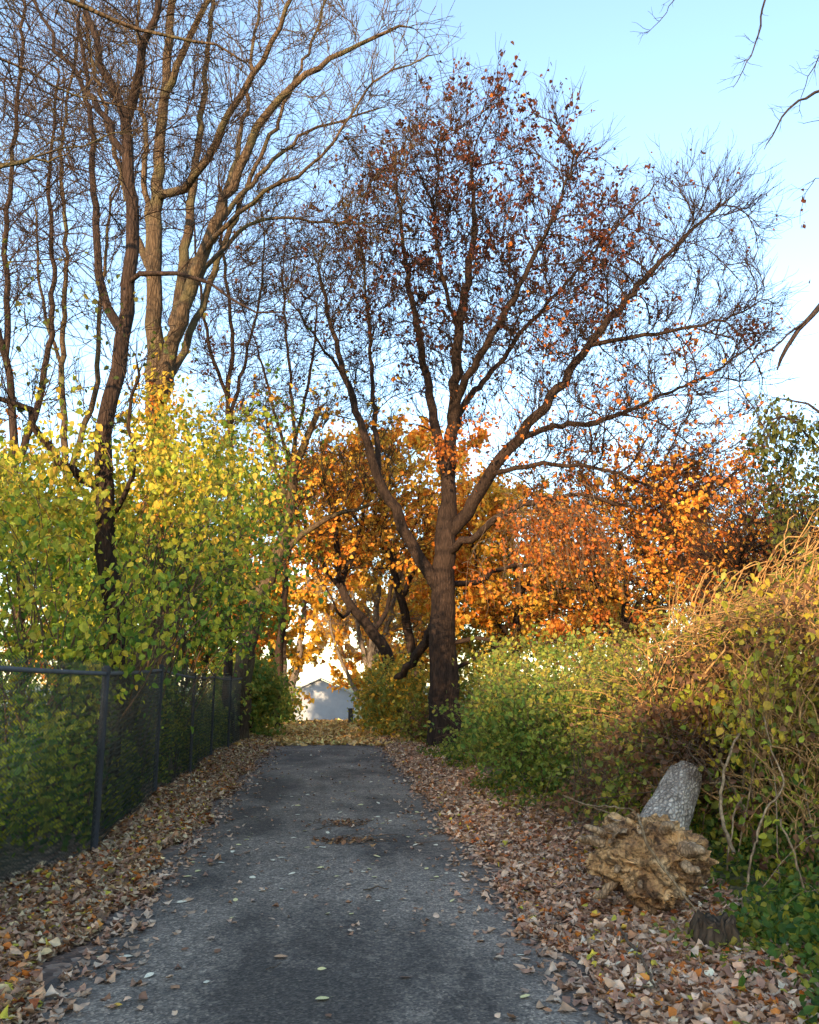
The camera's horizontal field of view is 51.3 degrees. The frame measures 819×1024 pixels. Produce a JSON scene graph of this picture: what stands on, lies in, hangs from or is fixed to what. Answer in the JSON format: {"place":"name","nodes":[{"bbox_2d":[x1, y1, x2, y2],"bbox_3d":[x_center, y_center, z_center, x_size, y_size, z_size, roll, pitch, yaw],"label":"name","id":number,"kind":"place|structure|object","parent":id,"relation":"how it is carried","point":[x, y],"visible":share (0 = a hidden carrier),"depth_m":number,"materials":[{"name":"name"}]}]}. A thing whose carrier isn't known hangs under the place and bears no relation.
{"place":"outdoors","nodes":[
{"label":"outdoors","id":0,"kind":"place"},
{"bbox_2d":[23,734,630,1023],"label":"road","id":1,"kind":"structure","parent":0,"point":[457,973],"depth_m":5.72,"materials":[{"name":"grey asphalt"}]},
{"bbox_2d":[144,972,153,977],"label":"fallen leaf","id":2,"kind":"object","parent":1,"relation":"on","point":[149,974],"visible":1,"depth_m":4.83,"materials":[{"name":"white plant"}]},
{"bbox_2d":[16,745,626,1023],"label":"leaf litter","id":3,"kind":"object","parent":1,"relation":"on","point":[116,927],"visible":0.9,"depth_m":5.66,"materials":[{"name":"brown plant"}]},
{"bbox_2d":[316,996,331,998],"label":"fallen leaf","id":4,"kind":"object","parent":1,"relation":"on","point":[322,997],"visible":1,"depth_m":4.45,"materials":[{"name":"beige plant"}]},
{"bbox_2d":[307,817,388,826],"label":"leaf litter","id":5,"kind":"object","parent":1,"relation":"on","point":[336,822],"visible":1,"depth_m":10.00,"materials":[{"name":"brown plant"}]},
{"bbox_2d":[276,833,439,847],"bbox_3d":[-0.535,3.406,8.876,1.693,0.094,0.709,1,-11,-5],"label":"twig debris","id":6,"kind":"object","parent":1,"relation":"on","point":[344,840],"visible":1,"depth_m":8.87,"materials":[{"name":"brown plant"}]},
{"bbox_2d":[363,886,388,890],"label":"fallen twig","id":7,"kind":"object","parent":1,"relation":"on","point":[374,887],"visible":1,"depth_m":6.80,"materials":[{"name":"brown wood"}]},
{"bbox_2d":[0,686,818,1023],"bbox_3d":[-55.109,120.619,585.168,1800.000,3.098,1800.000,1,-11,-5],"label":"ground","id":8,"kind":"structure","parent":0,"point":[54,966],"depth_m":7.87,"materials":[{"name":"plant"}]},
{"bbox_2d":[0,369,51,625],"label":"autumn tree","id":9,"kind":"object","parent":8,"relation":"on","point":[19,427],"visible":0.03,"depth_m":30.22,"materials":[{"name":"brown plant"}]},
{"bbox_2d":[0,590,65,704],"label":"autumn tree","id":10,"kind":"object","parent":8,"relation":"on","point":[41,655],"depth_m":52.18,"materials":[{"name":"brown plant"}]},
{"bbox_2d":[0,525,122,642],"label":"autumn tree","id":11,"kind":"object","parent":8,"relation":"on","point":[43,601],"visible":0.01,"depth_m":41.85,"materials":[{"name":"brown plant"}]},
{"bbox_2d":[0,0,162,768],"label":"bare tree","id":12,"kind":"object","parent":8,"relation":"on","point":[13,429],"visible":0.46,"depth_m":19.89,"materials":[{"name":"brown plant"}]},
{"bbox_2d":[0,431,195,758],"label":"shrub","id":13,"kind":"object","parent":8,"relation":"on","point":[61,560],"visible":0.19,"depth_m":14.41,"materials":[{"name":"green plant"}]},
{"bbox_2d":[0,0,209,715],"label":"bare tree","id":14,"kind":"object","parent":8,"relation":"on","point":[86,419],"visible":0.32,"depth_m":22.91,"materials":[{"name":"brown plant"}]},
{"bbox_2d":[0,638,232,857],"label":"undergrowth","id":15,"kind":"object","parent":8,"relation":"on","point":[62,651],"visible":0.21,"depth_m":9.14,"materials":[{"name":"green plant"}]},
{"bbox_2d":[0,654,242,887],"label":"chain link fence","id":16,"kind":"object","parent":8,"relation":"on","point":[105,672],"visible":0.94,"depth_m":9.01,"materials":[{"name":"metal"}]},
{"bbox_2d":[48,496,204,642],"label":"autumn tree","id":17,"kind":"object","parent":8,"relation":"on","point":[135,606],"visible":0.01,"depth_m":32.47,"materials":[{"name":"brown plant"}]},
{"bbox_2d":[0,733,278,1023],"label":"leaf litter","id":18,"kind":"object","parent":8,"relation":"on","point":[50,911],"visible":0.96,"depth_m":6.94,"materials":[{"name":"brown plant"}]},
{"bbox_2d":[0,0,279,210],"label":"overhanging tree","id":19,"kind":"object","parent":8,"relation":"on","point":[100,14],"visible":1,"depth_m":8.29,"materials":[{"name":"brown plant"}]},
{"bbox_2d":[4,474,276,704],"bbox_3d":[-6.090,2.069,18.335,6.365,6.855,5.284,1,-11,-5],"label":"shrub","id":20,"kind":"object","parent":8,"relation":"on","point":[219,597],"visible":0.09,"depth_m":18.41,"materials":[{"name":"green plant"}]},
{"bbox_2d":[0,374,323,836],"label":"shrub","id":21,"kind":"object","parent":8,"relation":"on","point":[39,504],"visible":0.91,"depth_m":10.12,"materials":[{"name":"green plant"}]},
{"bbox_2d":[0,0,331,819],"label":"dark trunk tree","id":22,"kind":"object","parent":8,"relation":"on","point":[122,324],"visible":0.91,"depth_m":11.49,"materials":[{"name":"brown plant"}]},
{"bbox_2d":[63,374,301,779],"bbox_3d":[-3.530,1.124,13.415,3.500,6.510,3.938,-2,-12,10],"label":"shrub","id":23,"kind":"object","parent":8,"relation":"on","point":[195,582],"visible":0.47,"depth_m":13.18,"materials":[{"name":"green plant"}]},
{"bbox_2d":[172,597,246,696],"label":"autumn tree","id":24,"kind":"object","parent":8,"relation":"on","point":[193,654],"depth_m":53.66,"materials":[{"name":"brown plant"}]},
{"bbox_2d":[172,538,285,693],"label":"autumn tree","id":25,"kind":"object","parent":8,"relation":"on","point":[259,641],"visible":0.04,"depth_m":38.65,"materials":[{"name":"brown plant"}]},
{"bbox_2d":[117,106,343,740],"bbox_3d":[-5.508,-3.132,25.692,7.155,20.161,6.813,1,-11,-5],"label":"bare tree","id":26,"kind":"object","parent":8,"relation":"on","point":[228,667],"visible":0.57,"depth_m":25.96,"materials":[{"name":"brown plant"}]},
{"bbox_2d":[125,427,337,777],"bbox_3d":[-3.820,1.708,16.827,4.696,6.843,3.991,-11,-16,43],"label":"shrub","id":27,"kind":"object","parent":8,"relation":"on","point":[238,631],"visible":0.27,"depth_m":16.59,"materials":[{"name":"green plant"}]},
{"bbox_2d":[0,0,488,777],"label":"tall bare tree","id":28,"kind":"object","parent":8,"relation":"on","point":[200,262],"visible":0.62,"depth_m":17.29,"materials":[{"name":"brown plant"}]},
{"bbox_2d":[196,633,305,736],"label":"roadside shrub","id":29,"kind":"object","parent":8,"relation":"on","point":[264,687],"visible":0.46,"depth_m":26.17,"materials":[{"name":"green plant"}]},
{"bbox_2d":[205,548,344,709],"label":"yellow tree","id":30,"kind":"object","parent":8,"relation":"on","point":[291,649],"visible":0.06,"depth_m":60.05,"materials":[{"name":"brown plant"}]},
{"bbox_2d":[191,490,385,703],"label":"yellow tree","id":31,"kind":"object","parent":8,"relation":"on","point":[296,662],"visible":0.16,"depth_m":40.79,"materials":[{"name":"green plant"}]},
{"bbox_2d":[269,676,307,723],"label":"roadside shrub","id":32,"kind":"object","parent":8,"relation":"on","point":[292,715],"visible":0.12,"depth_m":34.85,"materials":[{"name":"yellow plant"}]},
{"bbox_2d":[185,178,399,726],"bbox_3d":[-4.741,-2.696,33.941,8.962,22.569,8.530,1,-11,-5],"label":"bare tree","id":33,"kind":"object","parent":8,"relation":"on","point":[279,639],"visible":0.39,"depth_m":34.12,"materials":[{"name":"brown plant"}]},
{"bbox_2d":[180,362,422,740],"bbox_3d":[-3.566,1.093,25.629,8.258,12.023,6.474,-4,-12,20],"label":"leaning tree","id":34,"kind":"object","parent":8,"relation":"on","point":[312,427],"visible":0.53,"depth_m":25.34,"materials":[{"name":"brown plant"}]},
{"bbox_2d":[294,678,354,720],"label":"shed","id":35,"kind":"structure","parent":8,"relation":"on","point":[328,704],"depth_m":75.81,"materials":[{"name":"white paint"}]},
{"bbox_2d":[303,708,329,720],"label":"door","id":36,"kind":"structure","parent":35,"relation":"in","point":[311,713],"depth_m":75.49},
{"bbox_2d":[233,718,425,745],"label":"leaf litter","id":37,"kind":"object","parent":8,"relation":"on","point":[321,732],"visible":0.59,"depth_m":26.16,"materials":[{"name":"brown plant"}]},
{"bbox_2d":[348,708,353,722],"bbox_3d":[-2.410,8.387,34.963,0.240,0.670,0.240,1,-11,-5],"label":"utility box","id":38,"kind":"object","parent":37,"relation":"on","point":[350,713],"visible":0.57,"depth_m":34.88,"materials":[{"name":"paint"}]},
{"bbox_2d":[247,419,458,714],"bbox_3d":[-2.274,2.103,27.922,7.949,10.684,6.780,1,-11,-5],"label":"crooked tree","id":39,"kind":"object","parent":8,"relation":"on","point":[331,530],"visible":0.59,"depth_m":27.78,"materials":[{"name":"orange plant"}]},
{"bbox_2d":[296,526,429,719],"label":"many stemmed tree","id":40,"kind":"object","parent":8,"relation":"on","point":[371,651],"visible":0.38,"depth_m":39.24,"materials":[{"name":"orange plant"}]},
{"bbox_2d":[319,546,430,693],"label":"yellow tree","id":41,"kind":"object","parent":8,"relation":"on","point":[340,682],"visible":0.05,"depth_m":60.90,"materials":[{"name":"brown plant"}]},
{"bbox_2d":[347,649,422,727],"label":"roadside shrub","id":42,"kind":"object","parent":8,"relation":"on","point":[364,674],"visible":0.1,"depth_m":31.85,"materials":[{"name":"yellow plant"}]},
{"bbox_2d":[344,640,429,739],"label":"roadside shrub","id":43,"kind":"object","parent":8,"relation":"on","point":[392,697],"visible":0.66,"depth_m":26.04,"materials":[{"name":"green plant"}]},
{"bbox_2d":[268,405,512,717],"bbox_3d":[-0.468,2.495,38.140,12.890,14.610,8.388,5,-12,-23],"label":"orange tree","id":44,"kind":"object","parent":8,"relation":"on","point":[408,633],"visible":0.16,"depth_m":37.79,"materials":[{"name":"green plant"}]},
{"bbox_2d":[382,692,428,741],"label":"roadside shrub","id":45,"kind":"object","parent":8,"relation":"on","point":[412,711],"visible":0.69,"depth_m":23.55,"materials":[{"name":"green plant"}]},
{"bbox_2d":[350,558,480,702],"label":"autumn tree","id":46,"kind":"object","parent":8,"relation":"on","point":[458,646],"visible":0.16,"depth_m":50.89,"materials":[{"name":"brown plant"}]},
{"bbox_2d":[371,578,463,679],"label":"autumn tree","id":47,"kind":"object","parent":8,"relation":"on","point":[426,667],"visible":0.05,"depth_m":64.69,"materials":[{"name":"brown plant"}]},
{"bbox_2d":[402,630,531,730],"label":"roadside shrub","id":48,"kind":"object","parent":8,"relation":"on","point":[461,677],"visible":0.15,"depth_m":24.07,"materials":[{"name":"green plant"}]},
{"bbox_2d":[396,459,582,659],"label":"autumn tree","id":49,"kind":"object","parent":8,"relation":"on","point":[420,611],"visible":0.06,"depth_m":37.79,"materials":[{"name":"brown plant"}]},
{"bbox_2d":[419,665,566,771],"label":"roadside shrub","id":50,"kind":"object","parent":8,"relation":"on","point":[465,735],"visible":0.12,"depth_m":16.30,"materials":[{"name":"green plant"}]},
{"bbox_2d":[455,538,560,685],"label":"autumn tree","id":51,"kind":"object","parent":8,"relation":"on","point":[466,632],"visible":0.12,"depth_m":51.40,"materials":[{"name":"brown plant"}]},
{"bbox_2d":[399,475,652,670],"bbox_3d":[4.264,3.202,33.247,9.716,10.564,8.581,1,-11,-5],"label":"orange tree","id":52,"kind":"object","parent":8,"relation":"on","point":[483,619],"visible":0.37,"depth_m":32.50,"materials":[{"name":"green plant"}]},
{"bbox_2d":[257,32,818,747],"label":"spreading tree","id":53,"kind":"object","parent":8,"relation":"on","point":[439,642],"visible":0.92,"depth_m":23.26,"materials":[{"name":"brown plant"}]},
{"bbox_2d":[432,629,643,800],"bbox_3d":[2.198,3.140,12.773,3.739,2.728,3.518,1,-11,-5],"label":"roadside shrub","id":54,"kind":"object","parent":8,"relation":"on","point":[525,726],"visible":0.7,"depth_m":12.30,"materials":[{"name":"green plant"}]},
{"bbox_2d":[452,612,649,741],"bbox_3d":[3.217,3.786,19.019,4.604,3.128,4.018,-4,-12,21],"label":"roadside shrub","id":55,"kind":"object","parent":8,"relation":"on","point":[543,648],"visible":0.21,"depth_m":18.76,"materials":[{"name":"green plant"}]},
{"bbox_2d":[453,471,681,637],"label":"tree","id":56,"kind":"object","parent":8,"relation":"on","point":[582,517],"visible":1,"depth_m":20.52,"materials":[{"name":"orange plant"}]},
{"bbox_2d":[473,627,677,764],"bbox_3d":[3.413,3.432,15.652,4.578,2.572,4.262,1,-11,-5],"label":"roadside shrub","id":57,"kind":"object","parent":8,"relation":"on","point":[534,675],"visible":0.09,"depth_m":15.37,"materials":[{"name":"green plant"}]},
{"bbox_2d":[530,580,643,671],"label":"autumn tree","id":58,"kind":"object","parent":8,"relation":"on","point":[586,632],"visible":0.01,"depth_m":58.65,"materials":[{"name":"brown plant"}]},
{"bbox_2d":[375,733,818,1023],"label":"leaf litter","id":59,"kind":"object","parent":8,"relation":"on","point":[585,926],"visible":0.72,"depth_m":5.79,"materials":[{"name":"brown plant"}]},
{"bbox_2d":[618,928,656,988],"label":"fallen twig","id":60,"kind":"object","parent":59,"relation":"on","point":[628,942],"visible":1,"depth_m":4.94,"materials":[{"name":"brown wood"}]},
{"bbox_2d":[577,761,718,914],"bbox_3d":[2.255,2.609,7.007,0.972,0.892,2.523,-7,-13,31],"label":"fallen log","id":61,"kind":"object","parent":59,"relation":"on","point":[621,859],"visible":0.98,"depth_m":6.08,"materials":[{"name":"brown wood"}]},
{"bbox_2d":[563,795,633,817],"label":"dead twig","id":62,"kind":"object","parent":61,"relation":"on","point":[593,806],"visible":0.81,"depth_m":7.28,"materials":[{"name":"brown wood"}]},
{"bbox_2d":[638,820,696,911],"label":"thin vine","id":63,"kind":"object","parent":61,"relation":"hanging from","point":[662,866],"visible":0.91,"depth_m":5.76,"materials":[{"name":"brown wood"}]},
{"bbox_2d":[512,612,698,786],"bbox_3d":[3.180,2.634,11.796,3.286,2.576,2.854,10,-15,-41],"label":"roadside shrub","id":64,"kind":"object","parent":8,"relation":"on","point":[618,670],"visible":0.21,"depth_m":11.55,"materials":[{"name":"green plant"}]},
{"bbox_2d":[396,724,818,995],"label":"ground cover","id":65,"kind":"object","parent":8,"relation":"on","point":[790,928],"visible":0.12,"depth_m":7.02,"materials":[{"name":"green plant"}]},
{"bbox_2d":[544,440,679,656],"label":"autumn tree","id":66,"kind":"object","parent":8,"relation":"on","point":[651,603],"visible":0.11,"depth_m":37.15,"materials":[{"name":"brown plant"}]},
{"bbox_2d":[492,423,740,665],"bbox_3d":[6.383,2.030,26.026,8.172,9.927,7.170,1,-11,-5],"label":"orange tree","id":67,"kind":"object","parent":8,"relation":"on","point":[603,616],"visible":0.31,"depth_m":25.09,"materials":[{"name":"brown plant"}]},
{"bbox_2d":[451,507,818,914],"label":"bramble mound","id":68,"kind":"object","parent":8,"relation":"on","point":[706,720],"visible":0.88,"depth_m":8.32,"materials":[{"name":"green plant"}]},
{"bbox_2d":[557,581,753,710],"bbox_3d":[5.062,2.956,15.362,4.290,3.245,3.908,7,-13,-29],"label":"roadside shrub","id":69,"kind":"object","parent":8,"relation":"on","point":[642,632],"visible":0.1,"depth_m":15.18,"materials":[{"name":"green plant"}]},
{"bbox_2d":[577,487,739,658],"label":"autumn tree","id":70,"kind":"object","parent":8,"relation":"on","point":[625,547],"visible":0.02,"depth_m":40.30,"materials":[{"name":"brown plant"}]},
{"bbox_2d":[582,409,816,637],"bbox_3d":[7.754,1.584,21.907,6.738,8.795,5.882,1,-11,-5],"label":"orange tree","id":71,"kind":"object","parent":8,"relation":"on","point":[691,502],"visible":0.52,"depth_m":21.56,"materials":[{"name":"brown plant"}]},
{"bbox_2d":[686,910,743,952],"bbox_3d":[1.935,2.636,5.327,0.420,0.270,0.446,6,-13,-27],"label":"tree stump","id":72,"kind":"object","parent":8,"relation":"on","point":[724,923],"visible":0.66,"depth_m":5.26,"materials":[{"name":"brown wood"}]},
{"bbox_2d":[631,0,818,448],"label":"overhanging tree","id":73,"kind":"object","parent":8,"relation":"on","point":[806,321],"visible":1,"depth_m":9.51,"materials":[{"name":"brown plant"}]},
{"bbox_2d":[684,468,767,629],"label":"autumn tree","id":74,"kind":"object","parent":8,"relation":"on","point":[734,520],"visible":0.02,"depth_m":44.09,"materials":[{"name":"brown plant"}]},
{"bbox_2d":[649,557,811,683],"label":"roadside shrub","id":75,"kind":"object","parent":8,"relation":"on","point":[725,583],"visible":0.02,"depth_m":12.94,"materials":[{"name":"yellow plant"}]},
{"bbox_2d":[649,901,816,967],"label":"ground cover","id":76,"kind":"object","parent":8,"relation":"on","point":[733,941],"visible":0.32,"depth_m":5.17,"materials":[{"name":"green plant"}]},
{"bbox_2d":[655,456,818,640],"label":"orange tree","id":77,"kind":"object","parent":8,"relation":"on","point":[750,541],"visible":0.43,"depth_m":17.67,"materials":[{"name":"brown plant"}]},
{"bbox_2d":[708,496,791,636],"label":"autumn tree","id":78,"kind":"object","parent":8,"relation":"on","point":[746,532],"visible":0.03,"depth_m":32.18,"materials":[{"name":"brown plant"}]},
{"bbox_2d":[719,717,809,908],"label":"woody vine","id":79,"kind":"object","parent":8,"relation":"on","point":[729,843],"visible":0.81,"depth_m":6.66,"materials":[{"name":"wood"}]},
{"bbox_2d":[712,803,818,1023],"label":"ground cover","id":80,"kind":"object","parent":8,"relation":"on","point":[753,909],"visible":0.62,"depth_m":5.48,"materials":[{"name":"green plant"}]},
{"bbox_2d":[740,394,818,612],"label":"drooping tree","id":81,"kind":"object","parent":8,"relation":"on","point":[809,442],"visible":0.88,"depth_m":12.76,"materials":[{"name":"green plant"}]},
{"bbox_2d":[0,0,818,685],"label":"sky","id":82,"kind":"structure","parent":0,"point":[664,85],"materials":[{"name":"blue"}]}
]}

